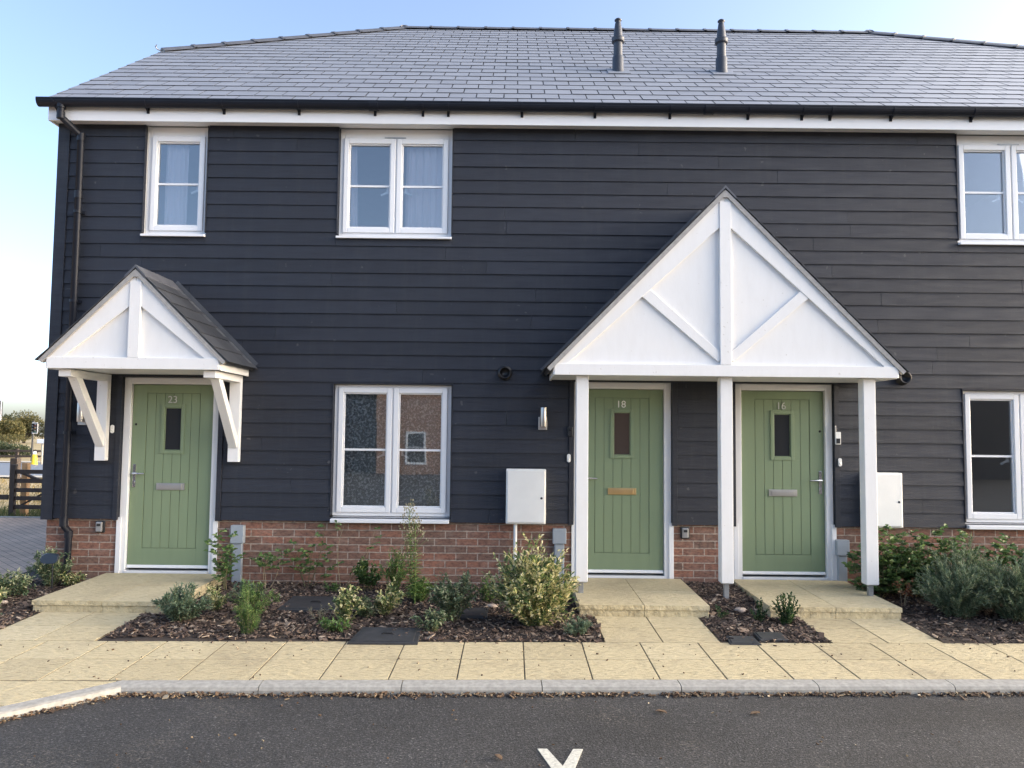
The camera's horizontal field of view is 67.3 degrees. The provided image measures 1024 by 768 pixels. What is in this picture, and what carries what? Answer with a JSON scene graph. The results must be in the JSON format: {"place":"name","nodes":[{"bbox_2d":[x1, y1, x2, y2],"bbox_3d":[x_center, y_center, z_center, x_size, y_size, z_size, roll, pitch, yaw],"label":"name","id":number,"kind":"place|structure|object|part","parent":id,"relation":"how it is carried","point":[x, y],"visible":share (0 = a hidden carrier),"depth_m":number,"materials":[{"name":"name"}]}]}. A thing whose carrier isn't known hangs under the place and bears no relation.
{"place":"outdoors","nodes":[
{"label":"outdoors","id":0,"kind":"place"},
{"bbox_2d":[0,478,41,515],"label":"verge grass","id":1,"kind":"structure","parent":0,"point":[37,512],"depth_m":15.31,"materials":[{"name":"beige plant"}]},
{"bbox_2d":[0,463,42,475],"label":"distant road","id":2,"kind":"structure","parent":0,"point":[4,468],"depth_m":35.75,"materials":[{"name":"grey asphalt"}]},
{"bbox_2d":[31,451,37,463],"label":"yellow bollard","id":3,"kind":"object","parent":2,"relation":"on","point":[34,459],"visible":0.94,"depth_m":40.83,"materials":[{"name":"plastic"}]},
{"bbox_2d":[0,436,942,642],"bbox_3d":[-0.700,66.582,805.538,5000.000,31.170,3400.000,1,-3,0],"label":"ground","id":4,"kind":"structure","parent":0,"point":[36,446],"depth_m":28.32,"materials":[{"name":"beige soil"}]},
{"bbox_2d":[0,400,2,420],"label":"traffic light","id":5,"kind":"object","parent":4,"relation":"on","point":[1,407],"visible":1,"depth_m":39.84,"materials":[{"name":"plastic"}]},
{"bbox_2d":[0,495,8,499],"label":"rail fence","id":6,"kind":"object","parent":4,"relation":"on","point":[4,497],"visible":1,"depth_m":14.22,"materials":[{"name":"brown wood"}]},
{"bbox_2d":[0,419,26,443],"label":"tree","id":7,"kind":"object","parent":4,"relation":"on","point":[12,427],"visible":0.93,"depth_m":146.17,"materials":[{"name":"green plant"}]},
{"bbox_2d":[9,458,20,487],"bbox_3d":[-14.329,2.647,22.171,0.200,1.020,0.200,1,-3,0],"label":"timber post","id":8,"kind":"object","parent":4,"relation":"on","point":[15,461],"visible":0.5,"depth_m":22.13,"materials":[{"name":"brown wood"}]},
{"bbox_2d":[0,434,35,443],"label":"scrub","id":9,"kind":"object","parent":4,"relation":"on","point":[5,438],"visible":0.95,"depth_m":134.99,"materials":[{"name":"green plant"}]},
{"bbox_2d":[2,413,34,439],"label":"tree","id":10,"kind":"object","parent":4,"relation":"on","point":[5,415],"visible":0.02,"depth_m":164.03,"materials":[{"name":"green plant"}]},
{"bbox_2d":[0,441,37,457],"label":"roadside bush","id":11,"kind":"object","parent":4,"relation":"on","point":[6,446],"visible":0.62,"depth_m":53.44,"materials":[{"name":"green plant"}]},
{"bbox_2d":[0,516,39,517],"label":"edging kerb","id":12,"kind":"structure","parent":4,"relation":"on","point":[19,516],"depth_m":13.87,"materials":[{"name":"concrete"}]},
{"bbox_2d":[0,449,40,457],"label":"roadside fence","id":13,"kind":"object","parent":4,"relation":"on","point":[16,451],"visible":0.14,"depth_m":46.28,"materials":[{"name":"brown wood"}]},
{"bbox_2d":[0,461,41,476],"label":"distant footpath","id":14,"kind":"structure","parent":4,"relation":"on","point":[21,461],"depth_m":28.81,"materials":[{"name":"grey concrete"}]},
{"bbox_2d":[1,410,44,442],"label":"tree","id":15,"kind":"object","parent":4,"relation":"on","point":[27,420],"visible":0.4,"depth_m":157.87,"materials":[{"name":"green plant"}]},
{"bbox_2d":[0,518,46,577],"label":"block paved drive","id":16,"kind":"structure","parent":4,"relation":"on","point":[22,540],"depth_m":10.92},
{"bbox_2d":[8,464,42,515],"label":"field gate","id":17,"kind":"structure","parent":4,"relation":"on","point":[13,488],"depth_m":14.26,"materials":[{"name":"brown wood"}]},
{"bbox_2d":[20,463,30,515],"bbox_3d":[-9.212,2.070,14.545,0.110,1.150,0.110,1,-3,0],"label":"timber post","id":18,"kind":"object","parent":4,"relation":"on","point":[26,466],"visible":0.56,"depth_m":14.51,"materials":[{"name":"brown wood"}]},
{"bbox_2d":[31,421,38,458],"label":"traffic light","id":19,"kind":"object","parent":4,"relation":"on","point":[35,427],"visible":0.98,"depth_m":45.31,"materials":[{"name":"plastic"}]},
{"bbox_2d":[37,439,43,463],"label":"sign post","id":20,"kind":"object","parent":4,"relation":"on","point":[41,441],"visible":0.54,"depth_m":41.08,"materials":[{"name":"metal"}]},
{"bbox_2d":[0,571,1023,645],"bbox_3d":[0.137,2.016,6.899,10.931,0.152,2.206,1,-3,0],"label":"bark mulch","id":21,"kind":"object","parent":4,"relation":"on","point":[206,618],"visible":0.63,"depth_m":6.53,"materials":[{"name":"brown wood"}]},
{"bbox_2d":[0,587,8,602],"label":"variegated shrub","id":22,"kind":"object","parent":21,"relation":"on","point":[1,594],"visible":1,"depth_m":6.83,"materials":[{"name":"green plant"}]},
{"bbox_2d":[0,567,36,598],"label":"variegated shrub","id":23,"kind":"object","parent":21,"relation":"on","point":[10,584],"visible":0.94,"depth_m":7.23,"materials":[{"name":"green plant"}]},
{"bbox_2d":[25,546,73,586],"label":"variegated shrub","id":24,"kind":"object","parent":21,"relation":"on","point":[43,571],"visible":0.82,"depth_m":7.70,"materials":[{"name":"green plant"}]},
{"bbox_2d":[40,553,58,588],"bbox_3d":[-4.528,1.863,7.529,0.170,0.404,0.072,1,-3,0],"label":"solar light","id":25,"kind":"object","parent":21,"relation":"on","point":[50,558],"visible":0.94,"depth_m":7.52,"materials":[{"name":"plastic"}]},
{"bbox_2d":[57,571,87,585],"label":"variegated shrub","id":26,"kind":"object","parent":21,"relation":"on","point":[71,580],"visible":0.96,"depth_m":7.73,"materials":[{"name":"green plant"}]},
{"bbox_2d":[32,573,224,615],"bbox_3d":[-3.587,2.043,7.334,1.225,0.242,1.240,1,-3,0],"label":"doorstep","id":27,"kind":"object","parent":21,"relation":"on","point":[121,593],"visible":0.65,"depth_m":7.05,"materials":[{"name":"beige concrete"}]},
{"bbox_2d":[151,581,214,622],"bbox_3d":[-2.790,1.841,6.484,0.529,0.362,0.444,1,-3,0],"label":"hebe","id":28,"kind":"object","parent":21,"relation":"on","point":[178,607],"visible":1,"depth_m":6.45,"materials":[{"name":"green plant"}]},
{"bbox_2d":[205,583,229,611],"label":"variegated shrub","id":29,"kind":"object","parent":21,"relation":"on","point":[218,599],"visible":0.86,"depth_m":6.79,"materials":[{"name":"green plant"}]},
{"bbox_2d":[204,528,245,590],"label":"rose bush","id":30,"kind":"object","parent":21,"relation":"on","point":[226,568],"visible":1,"depth_m":7.56,"materials":[{"name":"green plant"}]},
{"bbox_2d":[232,588,264,633],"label":"weed","id":31,"kind":"object","parent":21,"relation":"on","point":[244,623],"visible":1,"depth_m":6.14,"materials":[{"name":"green plant"}]},
{"bbox_2d":[229,576,268,601],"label":"weed","id":32,"kind":"object","parent":21,"relation":"on","point":[236,593],"visible":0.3,"depth_m":7.13,"materials":[{"name":"green plant"}]},
{"bbox_2d":[229,579,280,615],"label":"weed","id":33,"kind":"object","parent":21,"relation":"on","point":[255,605],"visible":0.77,"depth_m":6.69,"materials":[{"name":"green plant"}]},
{"bbox_2d":[249,547,294,588],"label":"rose bush","id":34,"kind":"object","parent":21,"relation":"on","point":[261,563],"visible":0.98,"depth_m":7.69,"materials":[{"name":"green plant"}]},
{"bbox_2d":[277,596,338,611],"bbox_3d":[-1.801,2.022,7.059,0.560,0.067,0.520,1,-3,0],"label":"chamber cover","id":35,"kind":"object","parent":21,"relation":"on","point":[300,603],"visible":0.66,"depth_m":7.00,"materials":[{"name":"plastic"}]},
{"bbox_2d":[279,523,343,586],"bbox_3d":[-2.045,1.758,7.835,0.685,0.650,0.326,1,-3,0],"label":"rose bush","id":36,"kind":"object","parent":21,"relation":"on","point":[304,554],"visible":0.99,"depth_m":7.83,"materials":[{"name":"green plant"}]},
{"bbox_2d":[307,604,333,621],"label":"weed","id":37,"kind":"object","parent":21,"relation":"on","point":[322,613],"visible":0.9,"depth_m":6.54,"materials":[{"name":"plant"}]},
{"bbox_2d":[324,581,339,592],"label":"weed","id":38,"kind":"object","parent":21,"relation":"on","point":[335,588],"visible":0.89,"depth_m":7.55,"materials":[{"name":"green plant"}]},
{"bbox_2d":[317,616,351,631],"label":"weed","id":39,"kind":"object","parent":21,"relation":"on","point":[329,625],"visible":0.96,"depth_m":6.21,"materials":[{"name":"green plant"}]},
{"bbox_2d":[328,584,365,621],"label":"variegated shrub","id":40,"kind":"object","parent":21,"relation":"on","point":[343,602],"visible":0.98,"depth_m":6.45,"materials":[{"name":"green plant"}]},
{"bbox_2d":[335,520,381,586],"bbox_3d":[-1.584,1.742,7.831,0.536,0.689,0.173,0,-4,8],"label":"rose bush","id":41,"kind":"object","parent":21,"relation":"on","point":[376,528],"visible":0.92,"depth_m":7.82,"materials":[{"name":"green plant"}]},
{"bbox_2d":[350,595,382,617],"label":"variegated shrub","id":42,"kind":"object","parent":21,"relation":"on","point":[369,611],"visible":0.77,"depth_m":6.65,"materials":[{"name":"green plant"}]},
{"bbox_2d":[350,556,384,590],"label":"dark shrub","id":43,"kind":"object","parent":21,"relation":"on","point":[363,576],"visible":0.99,"depth_m":7.64,"materials":[{"name":"green plant"}]},
{"bbox_2d":[347,627,421,645],"bbox_3d":[-0.988,1.995,6.079,0.535,0.066,0.440,1,-3,0],"label":"chamber cover","id":44,"kind":"object","parent":21,"relation":"on","point":[376,636],"visible":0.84,"depth_m":6.01,"materials":[{"name":"plastic"}]},
{"bbox_2d":[373,577,405,615],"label":"variegated shrub","id":45,"kind":"object","parent":21,"relation":"on","point":[388,601],"visible":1,"depth_m":6.69,"materials":[{"name":"green plant"}]},
{"bbox_2d":[378,546,408,593],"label":"dark shrub","id":46,"kind":"object","parent":21,"relation":"on","point":[401,572],"visible":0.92,"depth_m":7.47,"materials":[{"name":"green plant"}]},
{"bbox_2d":[397,499,427,603],"bbox_3d":[-0.926,1.562,7.163,0.294,0.968,0.239,0,-4,13],"label":"tall weed","id":47,"kind":"object","parent":21,"relation":"on","point":[414,590],"visible":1,"depth_m":7.16,"materials":[{"name":"green plant"}]},
{"bbox_2d":[408,576,436,601],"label":"weed","id":48,"kind":"object","parent":21,"relation":"on","point":[424,586],"visible":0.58,"depth_m":7.24,"materials":[{"name":"green plant"}]},
{"bbox_2d":[409,607,455,631],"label":"variegated shrub","id":49,"kind":"object","parent":21,"relation":"on","point":[434,622],"visible":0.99,"depth_m":6.21,"materials":[{"name":"green plant"}]},
{"bbox_2d":[426,569,478,622],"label":"variegated shrub","id":50,"kind":"object","parent":21,"relation":"on","point":[453,601],"visible":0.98,"depth_m":6.54,"materials":[{"name":"green plant"}]},
{"bbox_2d":[456,608,488,619],"bbox_3d":[-0.381,2.035,6.793,0.340,0.053,0.330,1,-3,0],"label":"chamber cover","id":51,"kind":"object","parent":21,"relation":"on","point":[474,613],"visible":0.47,"depth_m":6.73,"materials":[{"name":"plastic"}]},
{"bbox_2d":[474,577,500,602],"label":"weed","id":52,"kind":"object","parent":21,"relation":"on","point":[483,589],"visible":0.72,"depth_m":7.23,"materials":[{"name":"green plant"}]},
{"bbox_2d":[487,603,497,607],"bbox_3d":[-0.178,2.033,7.039,0.099,0.054,0.084,3,-4,-37],"label":"stone","id":53,"kind":"object","parent":21,"relation":"on","point":[493,605],"visible":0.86,"depth_m":7.02,"materials":[{"name":"white stone"}]},
{"bbox_2d":[482,532,580,627],"bbox_3d":[0.197,1.649,6.527,0.846,0.813,0.781,4,-5,-40],"label":"variegated shrub","id":54,"kind":"object","parent":21,"relation":"on","point":[533,592],"visible":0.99,"depth_m":6.39,"materials":[{"name":"green plant"}]},
{"bbox_2d":[559,616,592,635],"bbox_3d":[0.518,1.956,6.191,0.276,0.167,0.276,1,-3,0],"label":"hebe","id":55,"kind":"object","parent":21,"relation":"on","point":[571,629],"visible":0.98,"depth_m":6.17,"materials":[{"name":"green plant"}]},
{"bbox_2d":[569,578,709,628],"bbox_3d":[1.166,2.094,7.359,1.150,0.242,1.190,1,-3,0],"label":"doorstep","id":56,"kind":"object","parent":21,"relation":"on","point":[641,597],"visible":0.69,"depth_m":7.02,"materials":[{"name":"beige concrete"}]},
{"bbox_2d":[715,605,728,619],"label":"dark shrub","id":57,"kind":"object","parent":21,"relation":"on","point":[719,610],"visible":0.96,"depth_m":6.74,"materials":[{"name":"green plant"}]},
{"bbox_2d":[735,607,746,612],"bbox_3d":[2.066,2.041,6.941,0.116,0.060,0.082,1,-3,0],"label":"stone","id":58,"kind":"object","parent":21,"relation":"on","point":[741,610],"visible":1,"depth_m":6.91,"materials":[{"name":"white stone"}]},
{"bbox_2d":[750,597,768,622],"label":"dark shrub","id":59,"kind":"object","parent":21,"relation":"on","point":[758,615],"visible":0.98,"depth_m":6.67,"materials":[{"name":"green plant"}]},
{"bbox_2d":[753,632,788,641],"bbox_3d":[2.074,2.036,6.164,0.240,0.051,0.210,1,-3,0],"label":"chamber cover","id":60,"kind":"object","parent":21,"relation":"on","point":[763,636],"visible":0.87,"depth_m":6.13,"materials":[{"name":"plastic"}]},
{"bbox_2d":[770,591,800,624],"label":"dark shrub","id":61,"kind":"object","parent":21,"relation":"on","point":[786,615],"visible":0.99,"depth_m":6.57,"materials":[{"name":"green plant"}]},
{"bbox_2d":[841,524,924,598],"bbox_3d":[3.661,1.761,7.563,0.807,0.731,0.435,1,-3,0],"label":"rose bush","id":62,"kind":"object","parent":21,"relation":"on","point":[889,577],"visible":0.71,"depth_m":7.52,"materials":[{"name":"green plant"}]},
{"bbox_2d":[895,581,912,604],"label":"withered plant","id":63,"kind":"object","parent":21,"relation":"on","point":[906,593],"visible":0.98,"depth_m":7.27,"materials":[{"name":"brown plant"}]},
{"bbox_2d":[878,524,964,598],"bbox_3d":[4.036,1.760,7.612,0.918,0.744,0.478,1,-3,0],"label":"rose bush","id":64,"kind":"object","parent":21,"relation":"on","point":[920,557],"visible":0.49,"depth_m":7.58,"materials":[{"name":"green plant"}]},
{"bbox_2d":[909,556,1009,619],"bbox_3d":[4.010,1.831,6.893,0.895,0.552,0.610,1,-3,0],"label":"lavender","id":65,"kind":"object","parent":21,"relation":"on","point":[942,598],"visible":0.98,"depth_m":6.81,"materials":[{"name":"green plant"}]},
{"bbox_2d":[917,531,1009,603],"bbox_3d":[4.191,1.736,7.152,0.858,0.759,0.584,0,-4,11],"label":"lavender","id":66,"kind":"object","parent":21,"relation":"on","point":[970,557],"visible":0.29,"depth_m":7.16,"materials":[{"name":"green plant"}]},
{"bbox_2d":[934,529,1022,576],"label":"rose bush","id":67,"kind":"object","parent":21,"relation":"on","point":[1005,555],"visible":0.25,"depth_m":7.54,"materials":[{"name":"green plant"}]},
{"bbox_2d":[955,553,1023,621],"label":"lavender","id":68,"kind":"object","parent":21,"relation":"on","point":[1012,602],"visible":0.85,"depth_m":6.76,"materials":[{"name":"green plant"}]},
{"bbox_2d":[1002,548,1023,568],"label":"rose bush","id":69,"kind":"object","parent":21,"relation":"on","point":[1019,552],"visible":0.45,"depth_m":7.57,"materials":[{"name":"green plant"}]},
{"bbox_2d":[1,617,1022,680],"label":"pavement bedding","id":70,"kind":"object","parent":4,"relation":"on","point":[523,659],"visible":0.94,"depth_m":5.55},
{"bbox_2d":[34,18,1023,598],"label":"boarded house","id":71,"kind":"structure","parent":4,"relation":"on","point":[716,290],"depth_m":8.12,"materials":[{"name":"dark grey painted weatherboard"},{"name":"grey slate"},{"name":"red brick"}]},
{"bbox_2d":[76,402,86,424],"bbox_3d":[-4.489,0.310,8.001,0.090,0.233,0.093,1,-3,0],"label":"wall light","id":72,"kind":"object","parent":71,"relation":"attached to","point":[80,419],"visible":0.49,"depth_m":7.96,"materials":[{"name":"metal"}]},
{"bbox_2d":[95,521,105,532],"bbox_3d":[-4.284,1.484,7.993,0.097,0.122,0.054,1,-3,0],"label":"key safe","id":73,"kind":"object","parent":71,"relation":"attached to","point":[100,526],"visible":1,"depth_m":7.97,"materials":[{"name":"plastic"}]},
{"bbox_2d":[110,425,113,432],"bbox_3d":[-4.173,0.470,8.027,0.038,0.086,0.022,1,-3,0],"label":"doorbell","id":74,"kind":"object","parent":71,"relation":"attached to","point":[111,428],"visible":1,"depth_m":8.02,"materials":[{"name":"white plastic"}]},
{"bbox_2d":[126,385,213,568],"bbox_3d":[-3.588,0.964,8.085,0.855,1.914,0.106,1,-3,0],"label":"door","id":75,"kind":"structure","parent":71,"relation":"in","point":[171,454],"depth_m":8.10,"materials":[{"name":"green wood"}]},
{"bbox_2d":[140,127,207,236],"bbox_3d":[-3.592,-2.166,8.260,0.676,1.216,0.180,1,-3,0],"label":"window","id":76,"kind":"structure","parent":71,"relation":"in","point":[158,136],"depth_m":8.26,"materials":[{"name":"white plastic"}]},
{"bbox_2d":[164,144,189,224],"bbox_3d":[-3.657,-2.122,8.375,0.242,1.240,0.059,1,-3,0],"label":"curtain","id":77,"kind":"object","parent":71,"relation":"hanging from","point":[177,169],"visible":0.71,"depth_m":8.38,"materials":[{"name":"white fabric"}]},
{"bbox_2d":[230,525,245,582],"bbox_3d":[-2.846,1.787,7.965,0.135,0.645,0.073,1,-3,0],"label":"duct cover","id":78,"kind":"object","parent":71,"relation":"attached to","point":[238,541],"visible":0.72,"depth_m":7.94,"materials":[{"name":"grey plastic"}]},
{"bbox_2d":[350,146,357,226],"bbox_3d":[-1.739,-2.101,8.373,0.161,1.240,0.041,1,-3,0],"label":"curtain","id":79,"kind":"object","parent":71,"relation":"hanging from","point":[354,201],"visible":0.4,"depth_m":8.37,"materials":[{"name":"white fabric"}]},
{"bbox_2d":[330,385,451,523],"bbox_3d":[-1.260,0.728,8.082,1.233,1.436,0.195,1,-3,0],"label":"window","id":80,"kind":"structure","parent":71,"relation":"in","point":[391,508],"depth_m":8.08,"materials":[{"name":"white plastic"}]},
{"bbox_2d":[344,394,440,505],"bbox_3d":[-1.257,0.698,8.188,1.180,1.320,0.011,1,-3,0],"label":"net curtain","id":81,"kind":"object","parent":71,"relation":"hanging from","point":[403,458],"visible":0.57,"depth_m":8.19,"materials":[{"name":"white fabric"}]},
{"bbox_2d":[336,129,452,239],"bbox_3d":[-1.248,-2.141,8.260,1.226,1.216,0.180,1,-3,0],"label":"window","id":82,"kind":"structure","parent":71,"relation":"in","point":[396,140],"depth_m":8.26,"materials":[{"name":"white plastic"}]},
{"bbox_2d":[405,147,442,227],"bbox_3d":[-0.928,-2.092,8.384,0.460,1.240,0.061,1,-3,0],"label":"curtain","id":83,"kind":"object","parent":71,"relation":"hanging from","point":[423,207],"visible":0.54,"depth_m":8.39,"materials":[{"name":"white fabric"}]},
{"bbox_2d":[506,468,545,575],"bbox_3d":[0.139,1.497,7.918,0.410,1.240,0.124,1,-3,0],"label":"meter cabinet","id":84,"kind":"object","parent":71,"relation":"attached to","point":[525,496],"visible":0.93,"depth_m":7.88,"materials":[{"name":"beige plastic"}]},
{"bbox_3d":[0.143,1.154,7.885,0.382,0.530,0.017,1,-3,0],"label":"cabinet door","id":85,"kind":"part","parent":84,"relation":"part of","materials":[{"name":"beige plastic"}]},
{"bbox_2d":[538,407,546,429],"bbox_3d":[0.321,0.361,8.001,0.090,0.233,0.093,1,-3,0],"label":"wall light","id":86,"kind":"object","parent":71,"relation":"attached to","point":[542,421],"visible":1,"depth_m":7.97,"materials":[{"name":"metal"}]},
{"bbox_2d":[552,528,565,582],"bbox_3d":[0.489,1.822,7.965,0.140,0.645,0.073,1,-3,0],"label":"duct cover","id":87,"kind":"object","parent":71,"relation":"attached to","point":[558,538],"visible":0.71,"depth_m":7.95,"materials":[{"name":"grey plastic"}]},
{"bbox_2d":[568,427,572,435],"bbox_3d":[0.607,0.497,8.021,0.055,0.100,0.035,1,-3,0],"label":"black doorbell","id":88,"kind":"object","parent":71,"relation":"attached to","point":[570,431],"visible":1,"depth_m":8.01,"materials":[{"name":"plastic"}]},
{"bbox_2d":[588,389,662,572],"bbox_3d":[1.157,1.014,8.085,0.865,1.914,0.106,1,-3,0],"label":"door","id":89,"kind":"structure","parent":71,"relation":"in","point":[625,427],"depth_m":8.10,"materials":[{"name":"green wood"}]},
{"bbox_2d":[680,527,689,538],"bbox_3d":[1.800,1.548,7.993,0.097,0.122,0.054,1,-3,0],"label":"key safe","id":90,"kind":"object","parent":71,"relation":"attached to","point":[684,532],"visible":1,"depth_m":7.98,"materials":[{"name":"plastic"}]},
{"bbox_2d":[741,391,825,574],"bbox_3d":[2.849,1.032,8.085,0.870,1.914,0.106,1,-3,0],"label":"door","id":91,"kind":"structure","parent":71,"relation":"in","point":[783,521],"depth_m":8.10,"materials":[{"name":"green wood"}]},
{"bbox_2d":[835,426,840,444],"bbox_3d":[3.402,0.534,8.026,0.058,0.195,0.024,1,-3,0],"label":"video doorbell","id":92,"kind":"object","parent":71,"relation":"attached to","point":[837,438],"visible":1,"depth_m":8.02,"materials":[{"name":"white plastic"}]},
{"bbox_2d":[838,458,841,465],"bbox_3d":[3.417,0.816,8.011,0.038,0.086,0.022,1,-3,0],"label":"doorbell","id":93,"kind":"object","parent":71,"relation":"attached to","point":[839,461],"visible":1,"depth_m":8.00,"materials":[{"name":"white plastic"}]},
{"bbox_2d":[835,539,849,581],"bbox_3d":[3.420,1.895,7.963,0.130,0.560,0.073,1,-3,0],"label":"duct cover","id":94,"kind":"object","parent":71,"relation":"attached to","point":[842,547],"visible":0.67,"depth_m":7.94,"materials":[{"name":"grey plastic"}]},
{"bbox_2d":[877,472,902,527],"bbox_3d":[3.833,1.197,7.939,0.360,0.560,0.124,1,-3,0],"label":"meter cabinet","id":95,"kind":"object","parent":71,"relation":"attached to","point":[889,499],"visible":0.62,"depth_m":7.88,"materials":[{"name":"beige plastic"}]},
{"bbox_3d":[3.833,1.192,7.885,0.332,0.530,0.017,1,-3,0],"label":"cabinet door","id":96,"kind":"part","parent":95,"relation":"part of","materials":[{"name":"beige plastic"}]},
{"bbox_2d":[957,136,1023,245],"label":"window","id":97,"kind":"structure","parent":71,"relation":"in","point":[1008,146],"depth_m":8.26,"materials":[{"name":"white plastic"}]},
{"bbox_2d":[963,391,1023,529],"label":"window","id":98,"kind":"structure","parent":71,"relation":"in","point":[1016,399],"depth_m":8.08,"materials":[{"name":"white plastic"}]},
{"bbox_2d":[0,694,1023,767],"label":"road","id":99,"kind":"structure","parent":0,"point":[693,731],"depth_m":4.37,"materials":[{"name":"grey asphalt"}]},
{"bbox_2d":[0,679,1023,720],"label":"kerb","id":100,"kind":"structure","parent":99,"relation":"on","point":[857,686],"depth_m":5.03,"materials":[{"name":"concrete"}]},
{"bbox_2d":[538,749,582,767],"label":"road marking","id":101,"kind":"object","parent":99,"relation":"on","point":[552,761],"visible":1,"depth_m":4.01,"materials":[{"name":"white paint"}]},
{"bbox_2d":[0,612,1023,706],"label":"pavement","id":102,"kind":"structure","parent":0,"point":[21,674],"depth_m":5.59,"materials":[{"name":"beige concrete"}]},
{"bbox_2d":[0,643,1023,767],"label":"leaf litter","id":103,"kind":"object","parent":102,"relation":"on","point":[172,695],"visible":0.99,"depth_m":4.96,"materials":[{"name":"brown plant"}]},
{"bbox_2d":[726,636,761,645],"bbox_3d":[1.812,2.038,6.066,0.244,0.051,0.225,1,-3,0],"label":"chamber cover","id":104,"kind":"object","parent":102,"relation":"on","point":[741,640],"visible":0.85,"depth_m":6.03,"materials":[{"name":"metal"}]},
{"bbox_2d":[733,579,901,619],"bbox_3d":[2.853,2.112,7.359,1.165,0.242,1.190,1,-3,0],"label":"doorstep","id":105,"kind":"object","parent":102,"relation":"on","point":[827,599],"visible":0.65,"depth_m":7.09,"materials":[{"name":"beige concrete"}]},
{"bbox_2d":[0,0,1023,434],"label":"sky","id":106,"kind":"structure","parent":0,"point":[48,48],"materials":[{"name":"blue"}]}
]}

